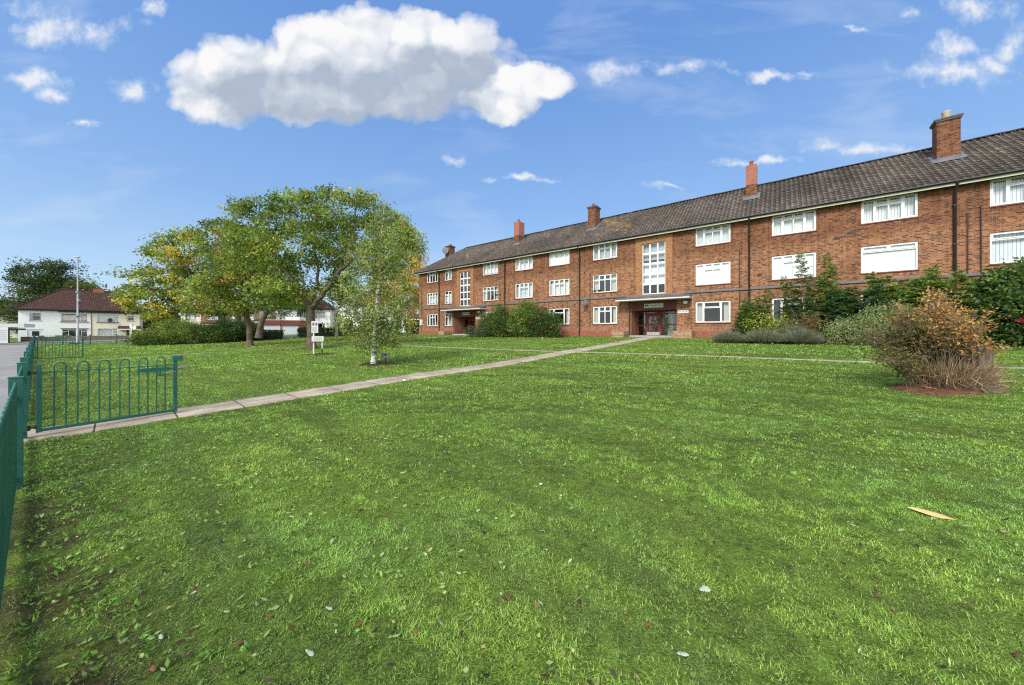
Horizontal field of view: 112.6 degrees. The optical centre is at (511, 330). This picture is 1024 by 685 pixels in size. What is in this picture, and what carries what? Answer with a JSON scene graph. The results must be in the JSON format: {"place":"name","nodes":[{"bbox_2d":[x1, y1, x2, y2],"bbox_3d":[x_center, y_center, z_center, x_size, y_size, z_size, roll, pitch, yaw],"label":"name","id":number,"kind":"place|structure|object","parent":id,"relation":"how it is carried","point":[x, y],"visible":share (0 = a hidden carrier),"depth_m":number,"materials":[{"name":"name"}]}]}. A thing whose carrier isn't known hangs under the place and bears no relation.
{"place":"outdoors","nodes":[
{"label":"outdoors","id":0,"kind":"place"},
{"bbox_2d":[0,301,22,337],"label":"house","id":1,"kind":"structure","parent":0,"point":[14,334],"depth_m":73.27,"materials":[{"name":"paint"}]},
{"bbox_2d":[0,345,27,416],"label":"pavement","id":2,"kind":"structure","parent":0,"point":[10,355],"depth_m":15.55,"materials":[{"name":"concrete"}]},
{"bbox_2d":[0,335,297,344],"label":"road","id":3,"kind":"structure","parent":0,"point":[91,342],"depth_m":40.83,"materials":[{"name":"asphalt"}]},
{"bbox_2d":[74,257,80,342],"bbox_3d":[-50.920,-3.550,40.000,0.640,10.200,0.400,0,0,0],"label":"street lamp","id":4,"kind":"object","parent":3,"relation":"on","point":[77,316],"visible":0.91,"depth_m":39.95,"materials":[{"name":"metal"}]},
{"bbox_2d":[10,332,406,342],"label":"pavement","id":5,"kind":"structure","parent":0,"point":[112,340],"depth_m":47.55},
{"bbox_2d":[53,343,559,362],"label":"path","id":6,"kind":"structure","parent":0,"point":[368,343],"depth_m":19.32,"materials":[{"name":"concrete"}]},
{"bbox_2d":[24,337,656,441],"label":"path","id":7,"kind":"structure","parent":0,"point":[32,434],"depth_m":7.31,"materials":[{"name":"concrete"}]},
{"bbox_2d":[0,333,1023,684],"bbox_3d":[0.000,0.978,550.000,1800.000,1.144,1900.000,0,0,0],"label":"ground","id":8,"kind":"structure","parent":0,"point":[48,669],"depth_m":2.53,"materials":[{"name":"plant"}]},
{"bbox_2d":[0,285,26,336],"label":"dense tree","id":9,"kind":"object","parent":8,"relation":"on","point":[10,317],"visible":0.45,"depth_m":72.73,"materials":[{"name":"green plant"}]},
{"bbox_2d":[0,362,27,608],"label":"bow top railing","id":10,"kind":"object","parent":8,"relation":"on","point":[13,426],"visible":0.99,"depth_m":2.58,"materials":[{"name":"metal"}]},
{"bbox_2d":[27,355,185,432],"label":"gate","id":11,"kind":"structure","parent":10,"relation":"attached to","point":[38,426],"depth_m":5.50,"materials":[{"name":"metal"}]},
{"bbox_2d":[0,323,34,342],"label":"carport","id":12,"kind":"object","parent":8,"relation":"on","point":[4,333],"visible":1,"depth_m":43.18,"materials":[{"name":"grey"}]},
{"bbox_2d":[20,339,33,421],"bbox_3d":[-16.434,1.076,11.647,20.170,1.248,0.093,0,0,36],"label":"bow top railing","id":13,"kind":"object","parent":8,"relation":"on","point":[28,357],"visible":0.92,"depth_m":7.47,"materials":[{"name":"metal"}]},
{"bbox_2d":[34,339,85,358],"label":"gate","id":14,"kind":"structure","parent":13,"relation":"attached to","point":[72,343],"depth_m":18.32,"materials":[{"name":"metal"}]},
{"bbox_2d":[21,335,75,341],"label":"garden wall","id":15,"kind":"structure","parent":8,"relation":"on","point":[28,339],"depth_m":46.56,"materials":[{"name":"stone"}]},
{"bbox_2d":[0,256,98,311],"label":"dense tree","id":16,"kind":"object","parent":8,"relation":"on","point":[47,281],"visible":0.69,"depth_m":69.68,"materials":[{"name":"green plant"}]},
{"bbox_2d":[13,289,144,340],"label":"house","id":17,"kind":"structure","parent":8,"relation":"on","point":[54,313],"depth_m":53.36,"materials":[{"name":"white paint"}]},
{"bbox_2d":[27,329,43,336],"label":"window","id":18,"kind":"structure","parent":17,"relation":"in","point":[30,332],"depth_m":50.08,"materials":[{"name":"white plastic"}]},
{"bbox_2d":[61,313,87,321],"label":"window","id":19,"kind":"structure","parent":17,"relation":"in","point":[63,317],"depth_m":52.56,"materials":[{"name":"white plastic"}]},
{"bbox_2d":[97,314,117,321],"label":"window","id":20,"kind":"structure","parent":17,"relation":"in","point":[100,318],"depth_m":54.86,"materials":[{"name":"glass"}]},
{"bbox_2d":[98,329,117,335],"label":"window","id":21,"kind":"structure","parent":17,"relation":"in","point":[103,332],"depth_m":55.01,"materials":[{"name":"glass"}]},
{"bbox_2d":[57,276,111,290],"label":"dense tree","id":22,"kind":"object","parent":8,"relation":"on","point":[88,286],"visible":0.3,"depth_m":71.27,"materials":[{"name":"green plant"}]},
{"bbox_2d":[35,333,146,344],"bbox_3d":[-44.688,0.969,37.327,11.446,1.462,0.083,0,0,-15],"label":"bow top railing","id":23,"kind":"object","parent":8,"relation":"on","point":[116,338],"visible":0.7,"depth_m":36.97,"materials":[{"name":"metal"}]},
{"bbox_2d":[79,335,129,340],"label":"garden wall","id":24,"kind":"structure","parent":8,"relation":"on","point":[103,337],"depth_m":49.93,"materials":[{"name":"brick"}]},
{"bbox_2d":[124,321,174,344],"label":"boundary shrub","id":25,"kind":"object","parent":8,"relation":"on","point":[151,329],"visible":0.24,"depth_m":33.89,"materials":[{"name":"green plant"}]},
{"bbox_2d":[121,332,203,345],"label":"boundary shrub","id":26,"kind":"object","parent":8,"relation":"on","point":[150,338],"visible":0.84,"depth_m":32.54,"materials":[{"name":"green plant"}]},
{"bbox_2d":[153,316,205,344],"bbox_3d":[-33.138,-0.010,34.233,5.404,2.884,4.141,0,0,-11],"label":"boundary shrub","id":27,"kind":"object","parent":8,"relation":"on","point":[178,328],"visible":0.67,"depth_m":33.64,"materials":[{"name":"green plant"}]},
{"bbox_2d":[0,389,382,684],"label":"weeds","id":28,"kind":"object","parent":8,"relation":"on","point":[119,635],"visible":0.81,"depth_m":2.32,"materials":[{"name":"green plant"}]},
{"bbox_2d":[100,217,282,323],"bbox_3d":[-34.467,-5.571,37.794,17.227,13.940,9.975,0,0,0],"label":"broad tree","id":29,"kind":"object","parent":8,"relation":"on","point":[129,298],"visible":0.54,"depth_m":36.45,"materials":[{"name":"green plant"}]},
{"bbox_2d":[182,317,245,343],"bbox_3d":[-30.417,-0.038,34.567,5.793,2.779,3.531,0,0,-11],"label":"boundary shrub","id":30,"kind":"object","parent":8,"relation":"on","point":[209,333],"visible":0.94,"depth_m":34.19,"materials":[{"name":"green plant"}]},
{"bbox_2d":[177,303,253,325],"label":"house","id":31,"kind":"structure","parent":8,"relation":"on","point":[193,318],"depth_m":68.00,"materials":[{"name":"paint"}]},
{"bbox_2d":[169,217,306,345],"bbox_3d":[-21.695,-3.824,27.742,9.235,10.327,7.325,0,0,0],"label":"cherry tree","id":32,"kind":"object","parent":8,"relation":"on","point":[218,286],"visible":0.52,"depth_m":26.54,"materials":[{"name":"green plant"}]},
{"bbox_2d":[222,319,265,341],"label":"boundary shrub","id":33,"kind":"object","parent":8,"relation":"on","point":[243,329],"visible":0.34,"depth_m":35.98,"materials":[{"name":"green plant"}]},
{"bbox_2d":[254,329,284,339],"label":"hedge","id":34,"kind":"object","parent":8,"relation":"on","point":[270,334],"visible":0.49,"depth_m":39.04,"materials":[{"name":"plant"}]},
{"bbox_2d":[143,308,406,332],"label":"distant trees","id":35,"kind":"object","parent":8,"relation":"on","point":[145,325],"visible":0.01,"depth_m":104.80,"materials":[{"name":"green plant"}]},
{"bbox_2d":[246,259,321,337],"bbox_3d":[-24.863,-3.510,36.623,7.793,8.667,7.440,0,0,0],"label":"broad tree","id":36,"kind":"object","parent":8,"relation":"on","point":[259,330],"visible":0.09,"depth_m":35.86,"materials":[{"name":"green plant"}]},
{"bbox_2d":[263,317,305,333],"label":"garage block","id":37,"kind":"structure","parent":8,"relation":"on","point":[291,325],"depth_m":58.63,"materials":[{"name":"red brick"}]},
{"bbox_2d":[263,325,279,329],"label":"garage door","id":38,"kind":"structure","parent":37,"relation":"in","point":[273,327],"depth_m":58.02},
{"bbox_2d":[283,325,298,333],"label":"garage door","id":39,"kind":"structure","parent":37,"relation":"in","point":[289,329],"depth_m":58.79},
{"bbox_2d":[258,290,329,319],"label":"dense tree","id":40,"kind":"object","parent":8,"relation":"on","point":[299,314],"visible":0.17,"depth_m":65.71,"materials":[{"name":"green plant"}]},
{"bbox_2d":[254,296,340,329],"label":"house","id":41,"kind":"structure","parent":8,"relation":"on","point":[323,317],"depth_m":67.69,"materials":[{"name":"paint"}]},
{"bbox_2d":[302,353,333,355],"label":"soil","id":42,"kind":"structure","parent":8,"relation":"on","point":[319,354],"depth_m":17.95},
{"bbox_2d":[311,321,323,353],"bbox_3d":[-10.350,0.436,18.163,0.560,1.880,0.090,0,0,-32],"label":"notice board","id":43,"kind":"object","parent":42,"relation":"on","point":[314,326],"visible":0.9,"depth_m":18.08,"materials":[{"name":"metal"}]},
{"bbox_2d":[212,182,428,349],"bbox_3d":[-12.253,-4.160,22.808,14.130,10.951,8.578,0,0,0],"label":"cherry tree","id":44,"kind":"object","parent":8,"relation":"on","point":[258,238],"visible":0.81,"depth_m":21.53,"materials":[{"name":"green plant"}]},
{"bbox_2d":[296,327,363,337],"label":"hedge","id":45,"kind":"object","parent":8,"relation":"on","point":[302,332],"visible":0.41,"depth_m":42.82,"materials":[{"name":"plant"}]},
{"bbox_2d":[312,267,361,336],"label":"young tree","id":46,"kind":"object","parent":8,"relation":"on","point":[335,313],"visible":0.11,"depth_m":41.68,"materials":[{"name":"green plant"}]},
{"bbox_2d":[217,336,458,351],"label":"fallen leaves","id":47,"kind":"object","parent":8,"relation":"on","point":[302,341],"visible":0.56,"depth_m":29.86,"materials":[{"name":"brown plant"}]},
{"bbox_2d":[338,291,405,331],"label":"house","id":48,"kind":"structure","parent":8,"relation":"on","point":[343,308],"depth_m":63.65,"materials":[{"name":"white"}]},
{"bbox_2d":[322,204,427,363],"bbox_3d":[-5.192,-1.729,13.095,3.818,6.155,2.446,0,0,0],"label":"birch tree","id":49,"kind":"object","parent":8,"relation":"on","point":[377,282],"visible":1,"depth_m":12.95,"materials":[{"name":"green plant"}]},
{"bbox_2d":[360,362,402,365],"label":"soil","id":50,"kind":"structure","parent":8,"relation":"on","point":[369,364],"depth_m":13.00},
{"bbox_2d":[359,217,430,321],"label":"autumn tree","id":51,"kind":"object","parent":8,"relation":"on","point":[418,257],"visible":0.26,"depth_m":47.16,"materials":[{"name":"green plant"}]},
{"bbox_2d":[407,297,418,331],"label":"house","id":52,"kind":"structure","parent":8,"relation":"on","point":[417,313],"depth_m":60.84,"materials":[{"name":"paint"}]},
{"bbox_2d":[410,323,436,333],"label":"hedge","id":53,"kind":"object","parent":8,"relation":"on","point":[417,329],"visible":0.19,"depth_m":42.52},
{"bbox_2d":[463,322,492,336],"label":"shrub","id":54,"kind":"object","parent":8,"relation":"on","point":[472,332],"visible":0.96,"depth_m":31.22,"materials":[{"name":"green plant"}]},
{"bbox_2d":[475,303,513,336],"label":"rose shrub","id":55,"kind":"object","parent":8,"relation":"on","point":[495,320],"visible":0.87,"depth_m":30.24,"materials":[{"name":"green plant"}]},
{"bbox_2d":[505,299,538,337],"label":"rose shrub","id":56,"kind":"object","parent":8,"relation":"on","point":[517,326],"visible":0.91,"depth_m":28.76,"materials":[{"name":"green plant"}]},
{"bbox_2d":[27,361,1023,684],"bbox_3d":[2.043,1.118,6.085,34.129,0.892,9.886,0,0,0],"label":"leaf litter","id":57,"kind":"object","parent":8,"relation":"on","point":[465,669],"visible":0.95,"depth_m":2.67,"materials":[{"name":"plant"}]},
{"bbox_2d":[524,304,564,337],"bbox_3d":[2.589,-0.819,27.926,4.116,2.928,2.337,0,0,38],"label":"rose shrub","id":58,"kind":"object","parent":8,"relation":"on","point":[548,322],"visible":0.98,"depth_m":27.37,"materials":[{"name":"green plant"}]},
{"bbox_2d":[611,331,628,337],"bbox_3d":[7.984,0.375,25.193,0.900,0.650,1.100,0,0,38],"label":"brick planter","id":59,"kind":"object","parent":8,"relation":"on","point":[618,334],"visible":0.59,"depth_m":24.80,"materials":[{"name":"brick"}]},
{"bbox_2d":[673,331,694,338],"bbox_3d":[11.363,0.350,22.536,1.100,0.700,1.100,0,0,38],"label":"brick planter","id":60,"kind":"object","parent":8,"relation":"on","point":[685,334],"visible":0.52,"depth_m":22.09,"materials":[{"name":"brick"}]},
{"bbox_2d":[414,110,1023,337],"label":"block of flats","id":61,"kind":"structure","parent":8,"relation":"on","point":[949,201],"depth_m":21.33,"materials":[{"name":"brick"}]},
{"bbox_2d":[426,314,437,326],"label":"window","id":62,"kind":"structure","parent":61,"relation":"in","point":[430,317],"depth_m":39.62,"materials":[{"name":"white plastic"}]},
{"bbox_2d":[426,292,437,305],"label":"window","id":63,"kind":"structure","parent":61,"relation":"in","point":[433,299],"depth_m":39.69,"materials":[{"name":"white plastic"}]},
{"bbox_2d":[427,272,437,283],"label":"window","id":64,"kind":"structure","parent":61,"relation":"in","point":[430,275],"depth_m":39.62,"materials":[{"name":"white plastic"}]},
{"bbox_2d":[445,313,451,325],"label":"window","id":65,"kind":"structure","parent":61,"relation":"in","point":[449,315],"depth_m":38.02,"materials":[{"name":"white plastic"}]},
{"bbox_2d":[445,291,451,303],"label":"window","id":66,"kind":"structure","parent":61,"relation":"in","point":[448,297],"depth_m":38.06,"materials":[{"name":"white plastic"}]},
{"bbox_2d":[445,269,451,280],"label":"window","id":67,"kind":"structure","parent":61,"relation":"in","point":[449,273],"depth_m":38.02,"materials":[{"name":"white plastic"}]},
{"bbox_2d":[460,271,469,305],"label":"stair window","id":68,"kind":"structure","parent":61,"relation":"in","point":[463,278],"depth_m":36.44,"materials":[{"name":"white plastic"}]},
{"bbox_2d":[482,286,497,301],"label":"window","id":69,"kind":"structure","parent":61,"relation":"in","point":[486,288],"depth_m":34.09,"materials":[{"name":"white plastic"}]},
{"bbox_2d":[483,262,497,275],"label":"window","id":70,"kind":"structure","parent":61,"relation":"in","point":[490,269],"depth_m":34.17,"materials":[{"name":"white plastic"}]},
{"bbox_2d":[515,256,532,271],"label":"window","id":71,"kind":"structure","parent":61,"relation":"in","point":[523,264],"depth_m":31.57,"materials":[{"name":"white plastic"}]},
{"bbox_2d":[516,282,532,298],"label":"window","id":72,"kind":"structure","parent":61,"relation":"in","point":[523,290],"depth_m":31.54,"materials":[{"name":"white plastic"}]},
{"bbox_2d":[549,278,568,296],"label":"window","id":73,"kind":"structure","parent":61,"relation":"in","point":[559,287],"depth_m":29.36,"materials":[{"name":"white plastic"}]},
{"bbox_2d":[549,250,568,266],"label":"window","id":74,"kind":"structure","parent":61,"relation":"in","point":[560,258],"depth_m":29.21,"materials":[{"name":"white plastic"}]},
{"bbox_2d":[549,308,569,324],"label":"window","id":75,"kind":"structure","parent":61,"relation":"in","point":[567,309],"depth_m":28.94,"materials":[{"name":"white plastic"}]},
{"bbox_2d":[592,306,616,324],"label":"window","id":76,"kind":"structure","parent":61,"relation":"in","point":[596,310],"depth_m":26.68,"materials":[{"name":"white plastic"}]},
{"bbox_2d":[592,273,616,293],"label":"window","id":77,"kind":"structure","parent":61,"relation":"in","point":[613,278],"depth_m":26.62,"materials":[{"name":"white plastic"}]},
{"bbox_2d":[593,242,616,260],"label":"window","id":78,"kind":"structure","parent":61,"relation":"in","point":[608,251],"depth_m":26.74,"materials":[{"name":"white plastic"}]},
{"bbox_2d":[642,241,664,294],"bbox_3d":[10.220,-4.455,24.507,1.594,3.664,0.274,0,0,38],"label":"stair window","id":79,"kind":"structure","parent":61,"relation":"in","point":[653,273],"depth_m":24.57,"materials":[{"name":"white plastic"}]},
{"bbox_2d":[647,314,659,334],"bbox_3d":[10.665,-0.460,25.767,0.960,1.580,0.062,0,0,38],"label":"door","id":80,"kind":"structure","parent":61,"relation":"in","point":[648,315],"depth_m":25.73,"materials":[{"name":"red paint"}]},
{"bbox_2d":[644,303,663,307],"bbox_3d":[10.094,-1.790,24.318,1.320,0.300,0.046,0,0,38],"label":"entrance sign","id":81,"kind":"object","parent":61,"relation":"attached to","point":[654,305],"visible":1,"depth_m":24.27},
{"bbox_2d":[695,300,730,323],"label":"window","id":82,"kind":"structure","parent":61,"relation":"in","point":[700,306],"depth_m":22.06,"materials":[{"name":"white plastic"}]},
{"bbox_2d":[695,223,730,247],"bbox_3d":[13.054,-6.155,22.187,2.024,1.244,0.312,0,0,38],"label":"window","id":83,"kind":"structure","parent":61,"relation":"in","point":[705,236],"depth_m":22.18,"materials":[{"name":"white plastic"}]},
{"bbox_2d":[696,261,730,285],"bbox_3d":[13.015,-3.670,22.137,2.024,1.454,0.185,0,0,38],"label":"window","id":84,"kind":"structure","parent":61,"relation":"in","point":[718,273],"depth_m":22.14,"materials":[{"name":"white plastic"}]},
{"bbox_2d":[772,297,812,321],"bbox_3d":[16.234,-1.195,19.695,2.024,1.444,0.326,0,0,38],"label":"window","id":85,"kind":"structure","parent":61,"relation":"in","point":[781,305],"depth_m":19.99,"materials":[{"name":"white plastic"}]},
{"bbox_2d":[771,252,815,280],"bbox_3d":[16.191,-3.670,19.640,2.024,1.454,0.185,0,0,38],"label":"window","id":86,"kind":"structure","parent":61,"relation":"in","point":[783,265],"depth_m":19.75,"materials":[{"name":"white plastic"}]},
{"bbox_2d":[771,209,816,236],"bbox_3d":[16.229,-6.155,19.691,2.024,1.244,0.313,0,0,38],"label":"window","id":87,"kind":"structure","parent":61,"relation":"in","point":[805,222],"depth_m":19.67,"materials":[{"name":"white plastic"}]},
{"bbox_2d":[860,241,918,274],"bbox_3d":[19.124,-3.670,17.334,2.024,1.454,0.185,0,0,38],"label":"window","id":88,"kind":"structure","parent":61,"relation":"in","point":[896,257],"depth_m":17.33,"materials":[{"name":"white plastic"}]},
{"bbox_2d":[860,192,918,224],"bbox_3d":[19.149,-6.155,17.369,2.024,1.244,0.271,0,0,38],"label":"window","id":89,"kind":"structure","parent":61,"relation":"in","point":[903,207],"depth_m":17.37,"materials":[{"name":"white plastic"}]},
{"bbox_2d":[989,230,1023,264],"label":"window","id":90,"kind":"structure","parent":61,"relation":"in","point":[1007,245],"depth_m":15.22,"materials":[{"name":"white plastic"}]},
{"bbox_2d":[989,175,1023,207],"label":"window","id":91,"kind":"structure","parent":61,"relation":"in","point":[1006,192],"depth_m":15.15,"materials":[{"name":"white plastic"}]},
{"bbox_2d":[712,327,744,342],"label":"lavender","id":92,"kind":"object","parent":8,"relation":"on","point":[729,337],"visible":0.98,"depth_m":18.08,"materials":[{"name":"green plant"}]},
{"bbox_2d":[728,289,777,341],"bbox_3d":[13.155,-0.832,18.683,2.458,2.915,2.195,0,0,38],"label":"feathery shrub","id":93,"kind":"object","parent":8,"relation":"on","point":[745,309],"visible":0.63,"depth_m":18.50,"materials":[{"name":"green plant"}]},
{"bbox_2d":[742,324,784,343],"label":"lavender","id":94,"kind":"object","parent":8,"relation":"on","point":[764,337],"visible":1,"depth_m":17.08,"materials":[{"name":"green plant"}]},
{"bbox_2d":[738,310,796,342],"bbox_3d":[13.401,-0.311,18.044,2.845,2.001,1.730,0,0,20],"label":"yellow leaf shrub","id":95,"kind":"object","parent":8,"relation":"on","point":[771,322],"visible":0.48,"depth_m":17.81,"materials":[{"name":"green plant"}]},
{"bbox_2d":[773,320,808,342],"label":"lavender","id":96,"kind":"object","parent":8,"relation":"on","point":[789,327],"visible":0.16,"depth_m":17.16,"materials":[{"name":"green plant"}]},
{"bbox_2d":[780,325,825,343],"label":"lavender","id":97,"kind":"object","parent":8,"relation":"on","point":[804,337],"visible":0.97,"depth_m":16.15,"materials":[{"name":"green plant"}]},
{"bbox_2d":[776,253,833,331],"bbox_3d":[15.497,-1.761,17.881,2.403,4.715,2.456,0,0,-7],"label":"conifer","id":98,"kind":"object","parent":8,"relation":"on","point":[809,310],"visible":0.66,"depth_m":17.86,"materials":[{"name":"green plant"}]},
{"bbox_2d":[793,312,829,342],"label":"dry grass clump","id":99,"kind":"object","parent":8,"relation":"on","point":[814,325],"visible":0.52,"depth_m":16.81,"materials":[{"name":"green plant"}]},
{"bbox_2d":[810,251,846,341],"bbox_3d":[16.036,-1.704,17.110,1.831,4.612,1.723,0,0,38],"label":"conifer","id":100,"kind":"object","parent":8,"relation":"on","point":[832,272],"visible":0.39,"depth_m":17.20,"materials":[{"name":"green plant"}]},
{"bbox_2d":[818,284,902,341],"bbox_3d":[16.827,-0.781,16.360,3.588,2.804,2.957,0,0,38],"label":"feathery shrub","id":101,"kind":"object","parent":8,"relation":"on","point":[852,305],"visible":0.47,"depth_m":16.20,"materials":[{"name":"green plant"}]},
{"bbox_2d":[817,299,913,344],"bbox_3d":[15.865,-0.375,15.286,3.455,2.143,2.255,0,0,38],"label":"grey bush","id":102,"kind":"object","parent":8,"relation":"on","point":[853,325],"visible":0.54,"depth_m":15.29,"materials":[{"name":"green plant"}]},
{"bbox_2d":[859,264,987,337],"bbox_3d":[18.121,-1.152,15.354,3.750,3.532,2.928,0,0,38],"label":"feathery shrub","id":103,"kind":"object","parent":8,"relation":"on","point":[913,295],"visible":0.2,"depth_m":14.85,"materials":[{"name":"green plant"}]},
{"bbox_2d":[908,507,954,519],"bbox_3d":[3.211,1.400,2.614,0.260,0.008,0.074,7,13,31],"label":"piece of wood","id":104,"kind":"object","parent":8,"relation":"on","point":[931,513],"visible":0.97,"depth_m":2.62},
{"bbox_2d":[888,383,1011,396],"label":"soil","id":105,"kind":"structure","parent":8,"relation":"on","point":[937,392],"depth_m":6.46,"materials":[{"name":"brown soil"}]},
{"bbox_2d":[842,286,1022,394],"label":"orange bush","id":106,"kind":"object","parent":105,"relation":"on","point":[940,329],"visible":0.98,"depth_m":6.68,"materials":[{"name":"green plant"}]},
{"bbox_2d":[953,346,1010,393],"bbox_3d":[9.071,0.746,6.670,1.016,0.914,0.866,0,0,-23],"label":"tree stump","id":107,"kind":"object","parent":105,"relation":"on","point":[986,355],"visible":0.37,"depth_m":6.52,"materials":[{"name":"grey wood"}]},
{"bbox_2d":[956,256,1023,346],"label":"rose shrub","id":108,"kind":"object","parent":8,"relation":"on","point":[1005,287],"visible":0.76,"depth_m":13.40,"materials":[{"name":"green plant"}]},
{"bbox_2d":[959,282,1023,344],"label":"feathery shrub","id":109,"kind":"object","parent":8,"relation":"on","point":[1004,321],"visible":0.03,"depth_m":13.70,"materials":[{"name":"green plant"}]},
{"bbox_2d":[0,0,1023,315],"label":"sky","id":110,"kind":"structure","parent":0,"point":[122,121],"materials":[{"name":"blue"}]},
{"bbox_2d":[580,352,1023,368],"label":"path","id":111,"kind":"structure","parent":0,"point":[766,358],"depth_m":12.23,"materials":[{"name":"concrete"}]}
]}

